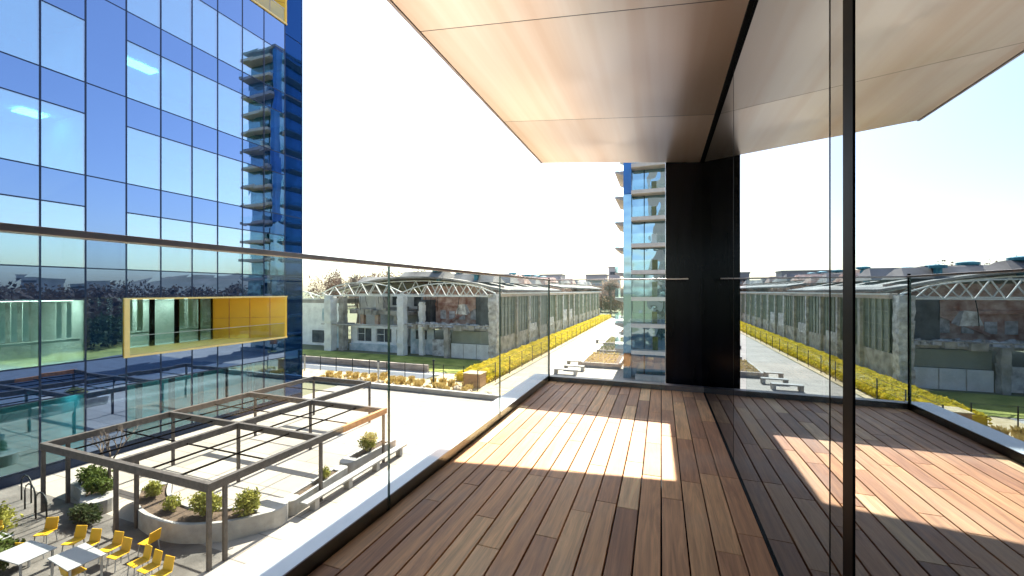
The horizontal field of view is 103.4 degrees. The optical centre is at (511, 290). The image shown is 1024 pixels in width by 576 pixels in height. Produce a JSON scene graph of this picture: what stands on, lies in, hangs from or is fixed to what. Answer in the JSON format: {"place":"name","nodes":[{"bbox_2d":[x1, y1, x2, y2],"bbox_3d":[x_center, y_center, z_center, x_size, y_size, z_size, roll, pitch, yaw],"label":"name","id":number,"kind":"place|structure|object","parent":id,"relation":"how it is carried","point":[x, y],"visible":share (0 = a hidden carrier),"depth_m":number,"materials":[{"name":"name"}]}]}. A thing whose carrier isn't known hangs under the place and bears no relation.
{"place":"outdoors","nodes":[
{"label":"outdoors","id":0,"kind":"place"},
{"bbox_2d":[0,485,231,575],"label":"terrace path","id":1,"kind":"structure","parent":0,"point":[190,560],"depth_m":12.78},
{"bbox_2d":[0,501,23,532],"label":"shrub","id":2,"kind":"object","parent":1,"relation":"on","point":[6,516],"visible":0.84,"depth_m":13.24,"materials":[{"name":"yellow plant"}]},
{"bbox_2d":[0,530,25,571],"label":"shrub","id":3,"kind":"object","parent":1,"relation":"on","point":[7,543],"visible":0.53,"depth_m":11.65,"materials":[{"name":"green plant"}]},
{"bbox_2d":[0,540,56,575],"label":"cafe table","id":4,"kind":"object","parent":1,"relation":"on","point":[22,553],"visible":0.94,"depth_m":11.20,"materials":[{"name":"white laminate"}]},
{"bbox_2d":[33,517,58,543],"bbox_3d":[-14.707,7.631,12.760,0.378,0.741,0.442,0,0,-10],"label":"cafe chair","id":5,"kind":"object","parent":1,"relation":"on","point":[51,524],"visible":0.94,"depth_m":12.90,"materials":[{"name":"yellow plastic"}]},
{"bbox_2d":[58,566,86,575],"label":"cafe chair","id":6,"kind":"object","parent":1,"relation":"on","point":[75,571],"visible":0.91,"depth_m":10.89,"materials":[{"name":"yellow plastic"}]},
{"bbox_2d":[61,525,87,551],"bbox_3d":[-13.324,7.631,12.305,0.378,0.741,0.442,0,0,0],"label":"cafe chair","id":7,"kind":"object","parent":1,"relation":"on","point":[80,533],"visible":0.9,"depth_m":12.44,"materials":[{"name":"yellow plastic"}]},
{"bbox_2d":[47,543,105,575],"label":"cafe table","id":8,"kind":"object","parent":1,"relation":"on","point":[82,555],"visible":0.97,"depth_m":11.03,"materials":[{"name":"metal"}]},
{"bbox_2d":[67,502,102,524],"bbox_3d":[-14.697,7.718,13.974,1.743,0.688,0.774,0,0,20],"label":"shrub","id":9,"kind":"object","parent":1,"relation":"on","point":[86,513],"visible":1,"depth_m":13.79,"materials":[{"name":"green plant"}]},
{"bbox_2d":[86,528,101,549],"bbox_3d":[-12.694,7.631,12.127,0.378,0.741,0.442,0,0,5],"label":"cafe chair","id":10,"kind":"object","parent":1,"relation":"on","point":[95,536],"visible":0.62,"depth_m":12.28,"materials":[{"name":"yellow plastic"}]},
{"bbox_2d":[98,531,123,565],"bbox_3d":[-11.889,7.631,11.990,0.378,0.741,0.442,0,0,10],"label":"cafe chair","id":11,"kind":"object","parent":1,"relation":"on","point":[117,540],"visible":0.81,"depth_m":12.11,"materials":[{"name":"yellow plastic"}]},
{"bbox_2d":[106,537,131,572],"bbox_3d":[-11.358,7.631,11.688,0.378,0.741,0.442,0,0,15],"label":"cafe chair","id":12,"kind":"object","parent":1,"relation":"on","point":[126,545],"visible":1,"depth_m":11.77,"materials":[{"name":"yellow plastic"}]},
{"bbox_2d":[127,543,152,575],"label":"cafe chair","id":13,"kind":"object","parent":1,"relation":"on","point":[144,558],"visible":0.98,"depth_m":11.41,"materials":[{"name":"yellow plastic"}]},
{"bbox_2d":[137,528,160,556],"bbox_3d":[-10.999,7.631,12.274,0.442,0.741,0.378,0,0,10],"label":"cafe chair","id":14,"kind":"object","parent":1,"relation":"on","point":[154,536],"visible":0.72,"depth_m":12.21,"materials":[{"name":"yellow plastic"}]},
{"bbox_2d":[136,549,162,575],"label":"cafe chair","id":15,"kind":"object","parent":1,"relation":"on","point":[155,562],"visible":0.98,"depth_m":11.21,"materials":[{"name":"yellow plastic"}]},
{"bbox_2d":[151,555,174,575],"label":"cafe chair","id":16,"kind":"object","parent":1,"relation":"on","point":[167,568],"visible":1,"depth_m":10.99,"materials":[{"name":"yellow plastic"}]},
{"bbox_2d":[39,376,386,571],"bbox_3d":[-10.728,6.750,18.803,9.000,2.500,12.300,0,0,20],"label":"pergola","id":17,"kind":"object","parent":1,"relation":"on","point":[129,464],"visible":1,"depth_m":15.31,"materials":[{"name":"metal"}]},
{"bbox_2d":[0,292,621,475],"bbox_3d":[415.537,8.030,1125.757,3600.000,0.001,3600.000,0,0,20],"label":"ground","id":18,"kind":"structure","parent":0,"point":[17,461],"depth_m":28.04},
{"bbox_2d":[0,0,302,488],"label":"office building","id":19,"kind":"structure","parent":18,"relation":"on","point":[178,120],"depth_m":20.97,"materials":[{"name":"blue glass"}]},
{"bbox_2d":[0,195,38,265],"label":"window","id":20,"kind":"structure","parent":19,"relation":"in","point":[15,249],"depth_m":16.78,"materials":[{"name":"blue glass"}]},
{"bbox_2d":[0,88,38,164],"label":"window","id":21,"kind":"structure","parent":19,"relation":"in","point":[19,114],"depth_m":16.78,"materials":[{"name":"blue glass"}]},
{"bbox_2d":[0,0,38,64],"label":"window","id":22,"kind":"structure","parent":19,"relation":"in","point":[19,19],"depth_m":16.81,"materials":[{"name":"blue glass"}]},
{"bbox_2d":[41,201,84,266],"bbox_3d":[-20.024,-2.475,18.029,0.064,2.790,1.400,0,0,20],"label":"window","id":23,"kind":"structure","parent":19,"relation":"in","point":[55,251],"depth_m":17.98,"materials":[{"name":"blue glass"}]},
{"bbox_2d":[41,101,84,173],"bbox_3d":[-20.024,-6.775,18.029,0.064,2.790,1.400,0,0,20],"label":"window","id":24,"kind":"structure","parent":19,"relation":"in","point":[62,129],"depth_m":17.99,"materials":[{"name":"blue glass"}]},
{"bbox_2d":[41,1,84,80],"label":"window","id":25,"kind":"structure","parent":19,"relation":"in","point":[62,33],"depth_m":17.98,"materials":[{"name":"blue glass"}]},
{"bbox_2d":[127,213,159,270],"bbox_3d":[-18.989,-2.475,20.835,0.062,2.790,1.420,0,0,20],"label":"window","id":26,"kind":"structure","parent":19,"relation":"in","point":[139,257],"depth_m":20.80,"materials":[{"name":"blue glass"}]},
{"bbox_2d":[127,127,159,189],"bbox_3d":[-18.989,-6.775,20.835,0.063,2.790,1.420,0,0,20],"label":"window","id":27,"kind":"structure","parent":19,"relation":"in","point":[143,149],"depth_m":20.80,"materials":[{"name":"blue glass"}]},
{"bbox_2d":[127,41,159,108],"bbox_3d":[-18.990,-11.075,20.835,0.061,2.790,1.420,0,0,20],"label":"window","id":28,"kind":"structure","parent":19,"relation":"in","point":[143,66],"depth_m":20.80,"materials":[{"name":"blue glass"}]},
{"bbox_2d":[127,0,159,27],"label":"window","id":29,"kind":"structure","parent":19,"relation":"in","point":[148,10],"depth_m":20.96,"materials":[{"name":"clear glass"}]},
{"bbox_2d":[162,218,190,271],"bbox_3d":[-18.468,-2.475,22.246,0.062,2.790,1.470,0,0,20],"label":"window","id":30,"kind":"structure","parent":19,"relation":"in","point":[173,259],"depth_m":22.22,"materials":[{"name":"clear glass"}]},
{"bbox_2d":[162,138,190,195],"bbox_3d":[-18.468,-6.775,22.246,0.062,2.790,1.470,0,0,20],"label":"window","id":31,"kind":"structure","parent":19,"relation":"in","point":[176,157],"depth_m":22.22,"materials":[{"name":"blue glass"}]},
{"bbox_2d":[162,57,190,119],"bbox_3d":[-18.468,-11.075,22.246,0.063,2.790,1.470,0,0,20],"label":"window","id":32,"kind":"structure","parent":19,"relation":"in","point":[176,79],"depth_m":22.22,"materials":[{"name":"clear glass"}]},
{"bbox_2d":[162,0,190,43],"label":"window","id":33,"kind":"structure","parent":19,"relation":"in","point":[176,14],"depth_m":22.31,"materials":[{"name":"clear glass"}]},
{"bbox_2d":[193,223,216,272],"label":"window","id":34,"kind":"structure","parent":19,"relation":"in","point":[203,261],"depth_m":23.58,"materials":[{"name":"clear glass"}]},
{"bbox_2d":[193,147,216,200],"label":"window","id":35,"kind":"structure","parent":19,"relation":"in","point":[204,162],"depth_m":23.58,"materials":[{"name":"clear glass"}]},
{"bbox_2d":[193,72,216,128],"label":"window","id":36,"kind":"structure","parent":19,"relation":"in","point":[204,89],"depth_m":23.58,"materials":[{"name":"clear glass"}]},
{"bbox_2d":[193,0,216,57],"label":"window","id":37,"kind":"structure","parent":19,"relation":"in","point":[204,17],"depth_m":23.58,"materials":[{"name":"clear glass"}]},
{"bbox_2d":[218,227,241,273],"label":"window","id":38,"kind":"structure","parent":19,"relation":"in","point":[227,262],"depth_m":24.95,"materials":[{"name":"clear glass"}]},
{"bbox_2d":[218,155,241,205],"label":"window","id":39,"kind":"structure","parent":19,"relation":"in","point":[229,170],"depth_m":24.95,"materials":[{"name":"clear glass"}]},
{"bbox_2d":[218,84,241,137],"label":"window","id":40,"kind":"structure","parent":19,"relation":"in","point":[229,101],"depth_m":24.94,"materials":[{"name":"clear glass"}]},
{"bbox_2d":[218,12,241,70],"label":"window","id":41,"kind":"structure","parent":19,"relation":"in","point":[229,32],"depth_m":24.94,"materials":[{"name":"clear glass"}]},
{"bbox_2d":[243,230,263,274],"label":"window","id":42,"kind":"structure","parent":19,"relation":"in","point":[252,264],"depth_m":26.41,"materials":[{"name":"blue glass"}]},
{"bbox_2d":[243,163,263,210],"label":"window","id":43,"kind":"structure","parent":19,"relation":"in","point":[253,176],"depth_m":26.41,"materials":[{"name":"blue glass"}]},
{"bbox_2d":[243,95,263,145],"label":"window","id":44,"kind":"structure","parent":19,"relation":"in","point":[253,111],"depth_m":26.41,"materials":[{"name":"blue glass"}]},
{"bbox_2d":[243,28,263,81],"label":"window","id":45,"kind":"structure","parent":19,"relation":"in","point":[253,46],"depth_m":26.41,"materials":[{"name":"blue glass"}]},
{"bbox_2d":[265,233,283,275],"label":"window","id":46,"kind":"structure","parent":19,"relation":"in","point":[273,265],"depth_m":27.85,"materials":[{"name":"blue glass"}]},
{"bbox_2d":[265,170,283,214],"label":"window","id":47,"kind":"structure","parent":19,"relation":"in","point":[274,182],"depth_m":27.84,"materials":[{"name":"blue glass"}]},
{"bbox_2d":[265,106,283,153],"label":"window","id":48,"kind":"structure","parent":19,"relation":"in","point":[274,120],"depth_m":27.84,"materials":[{"name":"blue glass"}]},
{"bbox_2d":[265,42,283,92],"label":"window","id":49,"kind":"structure","parent":19,"relation":"in","point":[274,58],"depth_m":27.84,"materials":[{"name":"blue glass"}]},
{"bbox_2d":[303,298,358,344],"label":"workshop annex","id":50,"kind":"object","parent":18,"relation":"on","point":[313,320],"visible":0.25,"depth_m":59.83,"materials":[{"name":"white paint"}]},
{"bbox_2d":[312,330,323,342],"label":"window","id":51,"kind":"structure","parent":50,"relation":"in","point":[317,335],"depth_m":59.44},
{"bbox_2d":[303,362,444,374],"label":"road verge","id":52,"kind":"structure","parent":18,"relation":"on","point":[418,372],"depth_m":40.94,"materials":[{"name":"concrete"}]},
{"bbox_2d":[303,356,428,371],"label":"garden wall","id":53,"kind":"structure","parent":52,"relation":"on","point":[373,364],"depth_m":42.17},
{"bbox_2d":[305,355,463,380],"bbox_3d":[-17.304,7.250,39.757,28.050,1.500,0.050,0,0,20],"label":"metal fence","id":54,"kind":"object","parent":18,"relation":"on","point":[369,366],"visible":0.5,"depth_m":38.36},
{"bbox_2d":[303,376,501,399],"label":"garden wall","id":55,"kind":"structure","parent":18,"relation":"on","point":[441,391],"depth_m":31.37,"materials":[{"name":"concrete"}]},
{"bbox_2d":[303,369,513,394],"bbox_3d":[-10.236,7.940,35.224,24.400,0.001,3.800,0,0,20],"label":"planting bed","id":56,"kind":"object","parent":18,"relation":"on","point":[493,389],"visible":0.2,"depth_m":34.23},
{"bbox_2d":[462,370,486,387],"bbox_3d":[-3.100,7.365,33.763,1.640,1.130,1.340,0,0,20],"label":"wooden box","id":57,"kind":"object","parent":56,"relation":"on","point":[470,375],"visible":0.84,"depth_m":33.27,"materials":[{"name":"beige wood"}]},
{"bbox_2d":[303,271,601,359],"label":"industrial hall","id":58,"kind":"structure","parent":18,"relation":"on","point":[458,304],"depth_m":53.31,"materials":[{"name":"concrete"}]},
{"bbox_2d":[358,328,370,340],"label":"window","id":59,"kind":"structure","parent":58,"relation":"in","point":[364,334],"depth_m":54.45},
{"bbox_2d":[376,329,390,341],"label":"window","id":60,"kind":"structure","parent":58,"relation":"in","point":[381,334],"depth_m":53.44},
{"bbox_2d":[501,296,514,336],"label":"window","id":61,"kind":"structure","parent":58,"relation":"in","point":[507,303],"depth_m":49.50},
{"bbox_2d":[518,296,527,331],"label":"window","id":62,"kind":"structure","parent":58,"relation":"in","point":[522,300],"depth_m":54.58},
{"bbox_2d":[531,296,537,325],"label":"window","id":63,"kind":"structure","parent":58,"relation":"in","point":[534,299],"depth_m":60.06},
{"bbox_2d":[541,295,546,324],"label":"window","id":64,"kind":"structure","parent":58,"relation":"in","point":[543,297],"depth_m":64.33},
{"bbox_2d":[557,295,561,320],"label":"window","id":65,"kind":"structure","parent":58,"relation":"in","point":[559,297],"depth_m":74.84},
{"bbox_2d":[307,266,622,311],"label":"woodland","id":66,"kind":"object","parent":18,"relation":"on","point":[604,301],"visible":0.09,"depth_m":191.59,"materials":[{"name":"orange plant"}]},
{"bbox_2d":[437,317,613,384],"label":"hedge bed","id":67,"kind":"object","parent":18,"relation":"on","point":[448,376],"visible":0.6,"depth_m":43.10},
{"bbox_2d":[454,314,611,382],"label":"yellow hedge","id":68,"kind":"object","parent":67,"relation":"on","point":[525,355],"visible":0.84,"depth_m":47.40,"materials":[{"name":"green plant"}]},
{"bbox_2d":[477,314,606,390],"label":"hedge","id":69,"kind":"object","parent":67,"relation":"on","point":[532,355],"visible":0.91,"depth_m":41.92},
{"bbox_2d":[585,274,608,307],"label":"apartment block","id":70,"kind":"structure","parent":18,"relation":"on","point":[596,276],"depth_m":184.15,"materials":[{"name":"concrete"}]},
{"bbox_2d":[600,278,621,314],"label":"leafy tree","id":71,"kind":"object","parent":18,"relation":"on","point":[609,285],"visible":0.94,"depth_m":133.05,"materials":[{"name":"brown plant"}]},
{"bbox_2d":[608,266,621,307],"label":"apartment block","id":72,"kind":"structure","parent":18,"relation":"on","point":[611,272],"depth_m":191.41,"materials":[{"name":"concrete"}]},
{"bbox_2d":[0,315,664,575],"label":"plaza paving","id":73,"kind":"structure","parent":0,"point":[418,421],"depth_m":20.76,"materials":[{"name":"concrete"}]},
{"bbox_2d":[71,477,112,514],"bbox_3d":[-15.987,7.750,15.530,3.500,0.500,1.172,0,0,37],"label":"planter","id":74,"kind":"object","parent":73,"relation":"on","point":[79,495],"visible":0.36,"depth_m":14.74,"materials":[{"name":"white concrete"}]},
{"bbox_2d":[74,464,112,484],"bbox_3d":[-16.390,7.230,15.844,1.494,0.784,0.969,0,0,3],"label":"shrub","id":75,"kind":"object","parent":74,"relation":"in","point":[90,471],"visible":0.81,"depth_m":15.72,"materials":[{"name":"green plant"}]},
{"bbox_2d":[81,476,112,494],"bbox_3d":[-15.339,7.255,15.018,1.200,0.731,0.743,0,0,-8],"label":"shrub","id":76,"kind":"object","parent":74,"relation":"in","point":[101,486],"visible":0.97,"depth_m":14.86,"materials":[{"name":"green plant"}]},
{"bbox_2d":[87,423,138,477],"bbox_3d":[-15.816,6.434,16.059,1.517,2.358,1.199,0,0,-40],"label":"bare tree","id":77,"kind":"object","parent":74,"relation":"in","point":[107,445],"visible":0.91,"depth_m":15.90,"materials":[{"name":"brown plant"}]},
{"bbox_2d":[138,479,287,543],"bbox_3d":[-11.215,7.690,14.233,6.700,0.620,2.461,0,0,20],"label":"planter","id":78,"kind":"object","parent":73,"relation":"on","point":[182,524],"visible":0.69,"depth_m":13.27,"materials":[{"name":"white concrete"}]},
{"bbox_2d":[141,480,164,497],"bbox_3d":[-13.006,7.168,14.629,0.931,0.662,0.528,0,0,20],"label":"shrub","id":79,"kind":"object","parent":78,"relation":"on","point":[153,488],"visible":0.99,"depth_m":14.50,"materials":[{"name":"green plant"}]},
{"bbox_2d":[159,492,185,511],"bbox_3d":[-11.540,7.223,13.736,0.842,0.550,0.571,0,0,20],"label":"shrub","id":80,"kind":"object","parent":78,"relation":"in","point":[170,502],"visible":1,"depth_m":13.65,"materials":[{"name":"green plant"}]},
{"bbox_2d":[187,490,221,517],"bbox_3d":[-10.111,7.032,13.345,1.414,0.936,0.871,0,0,3],"label":"shrub","id":81,"kind":"object","parent":78,"relation":"on","point":[200,502],"visible":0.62,"depth_m":13.20,"materials":[{"name":"green plant"}]},
{"bbox_2d":[232,487,261,516],"bbox_3d":[-8.871,7.067,13.536,0.847,0.898,1.031,0,0,-20],"label":"shrub","id":82,"kind":"object","parent":78,"relation":"on","point":[247,501],"visible":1,"depth_m":13.39,"materials":[{"name":"green plant"}]},
{"bbox_2d":[284,465,347,516],"bbox_3d":[-7.596,7.725,15.808,0.550,0.550,3.156,0,0,16],"label":"planter","id":83,"kind":"object","parent":73,"relation":"on","point":[295,498],"visible":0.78,"depth_m":15.22,"materials":[{"name":"white concrete"}]},
{"bbox_2d":[300,443,406,510],"bbox_3d":[-6.374,7.770,17.169,0.350,0.460,6.000,0,0,20],"label":"bench","id":84,"kind":"object","parent":73,"relation":"on","point":[312,501],"visible":1,"depth_m":16.36,"materials":[{"name":"white concrete"}]},
{"bbox_2d":[339,437,395,473],"bbox_3d":[-6.657,7.700,18.926,0.702,0.600,3.401,0,0,22],"label":"planter","id":85,"kind":"object","parent":73,"relation":"on","point":[356,460],"visible":0.6,"depth_m":18.38,"materials":[{"name":"white concrete"}]},
{"bbox_2d":[357,431,377,450],"bbox_3d":[-6.648,7.027,18.903,0.663,0.983,1.306,0,0,20],"label":"shrub","id":86,"kind":"object","parent":85,"relation":"on","point":[368,440],"visible":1,"depth_m":18.69,"materials":[{"name":"green plant"}]},
{"bbox_2d":[228,0,749,575],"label":"apartment building","id":87,"kind":"structure","parent":73,"relation":"on","point":[592,80],"depth_m":2.94,"materials":[{"name":"beige metal"}]},
{"bbox_2d":[307,381,778,575],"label":"deck","id":88,"kind":"structure","parent":87,"relation":"on","point":[517,490],"depth_m":2.18,"materials":[{"name":"wood"}]},
{"bbox_2d":[0,222,549,509],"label":"glass balustrade","id":89,"kind":"object","parent":88,"relation":"on","point":[47,231],"visible":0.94,"depth_m":1.39,"materials":[{"name":"brown metal"}]},
{"bbox_2d":[548,278,687,380],"bbox_3d":[1.226,0.497,4.877,1.657,1.325,0.038,0,0,20],"label":"glass balustrade","id":90,"kind":"object","parent":88,"relation":"on","point":[597,279],"visible":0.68,"depth_m":5.02,"materials":[{"name":"brown metal"}]},
{"bbox_2d":[700,0,1023,575],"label":"glass wall","id":91,"kind":"structure","parent":87,"relation":"attached to","point":[862,161],"depth_m":0.93,"materials":[{"name":"glass"}]},
{"bbox_2d":[581,351,622,368],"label":"raised bed","id":92,"kind":"object","parent":73,"relation":"on","point":[611,360],"visible":1,"depth_m":43.43,"materials":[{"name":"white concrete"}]},
{"bbox_2d":[597,343,622,353],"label":"raised bed","id":93,"kind":"object","parent":73,"relation":"on","point":[604,348],"visible":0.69,"depth_m":52.26,"materials":[{"name":"white concrete"}]},
{"bbox_2d":[615,162,664,381],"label":"apartment tower","id":94,"kind":"structure","parent":73,"relation":"on","point":[641,227],"depth_m":37.05,"materials":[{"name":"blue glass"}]},
{"bbox_2d":[632,354,643,376],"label":"window","id":95,"kind":"structure","parent":94,"relation":"in","point":[637,360],"depth_m":37.43,"materials":[{"name":"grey glass"}]},
{"bbox_2d":[632,327,643,348],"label":"window","id":96,"kind":"structure","parent":94,"relation":"in","point":[637,333],"depth_m":37.40,"materials":[{"name":"blue glass"}]},
{"bbox_2d":[632,301,643,322],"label":"window","id":97,"kind":"structure","parent":94,"relation":"in","point":[637,306],"depth_m":37.41,"materials":[{"name":"green glass"}]},
{"bbox_2d":[632,275,643,296],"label":"window","id":98,"kind":"structure","parent":94,"relation":"in","point":[637,285],"depth_m":37.41,"materials":[{"name":"teal glass"}]},
{"bbox_2d":[632,248,643,269],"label":"window","id":99,"kind":"structure","parent":94,"relation":"in","point":[637,254],"depth_m":37.40,"materials":[{"name":"blue glass"}]},
{"bbox_2d":[632,222,643,243],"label":"window","id":100,"kind":"structure","parent":94,"relation":"in","point":[637,228],"depth_m":37.40,"materials":[{"name":"blue glass"}]},
{"bbox_2d":[632,196,643,216],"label":"window","id":101,"kind":"structure","parent":94,"relation":"in","point":[637,202],"depth_m":37.43,"materials":[{"name":"blue glass"}]},
{"bbox_2d":[632,170,643,189],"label":"window","id":102,"kind":"structure","parent":94,"relation":"in","point":[637,176],"depth_m":37.40,"materials":[{"name":"blue glass"}]},
{"bbox_2d":[645,355,660,374],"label":"window","id":103,"kind":"structure","parent":94,"relation":"in","point":[652,362],"depth_m":36.98,"materials":[{"name":"grey glass"}]},
{"bbox_2d":[645,328,660,349],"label":"window","id":104,"kind":"structure","parent":94,"relation":"in","point":[650,333],"depth_m":37.00,"materials":[{"name":"blue glass"}]},
{"bbox_2d":[645,301,660,322],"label":"window","id":105,"kind":"structure","parent":94,"relation":"in","point":[650,306],"depth_m":37.00,"materials":[{"name":"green glass"}]},
{"bbox_2d":[645,274,660,296],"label":"window","id":106,"kind":"structure","parent":94,"relation":"in","point":[648,283],"depth_m":37.00,"materials":[{"name":"teal glass"}]},
{"bbox_2d":[645,248,660,269],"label":"window","id":107,"kind":"structure","parent":94,"relation":"in","point":[651,254],"depth_m":37.00,"materials":[{"name":"blue glass"}]},
{"bbox_2d":[645,221,660,242],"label":"window","id":108,"kind":"structure","parent":94,"relation":"in","point":[650,227],"depth_m":36.98,"materials":[{"name":"blue glass"}]},
{"bbox_2d":[645,195,660,215],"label":"window","id":109,"kind":"structure","parent":94,"relation":"in","point":[655,200],"depth_m":36.98,"materials":[{"name":"blue glass"}]},
{"bbox_2d":[645,168,660,188],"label":"window","id":110,"kind":"structure","parent":94,"relation":"in","point":[651,174],"depth_m":36.98,"materials":[{"name":"blue glass"}]},
{"bbox_2d":[303,364,434,378],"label":"road","id":111,"kind":"structure","parent":0,"point":[392,373],"depth_m":40.45,"materials":[{"name":"asphalt"}]},
{"bbox_2d":[303,349,482,373],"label":"lawn","id":112,"kind":"structure","parent":0,"point":[456,366],"depth_m":46.75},
{"bbox_2d":[303,0,623,291],"label":"sky","id":113,"kind":"structure","parent":0,"point":[403,163],"materials":[{"name":"white"}]},
{"bbox_2d":[519,274,565,288],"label":"apartment block","id":114,"kind":"structure","parent":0,"point":[563,276],"depth_m":232.56,"materials":[{"name":"concrete"}]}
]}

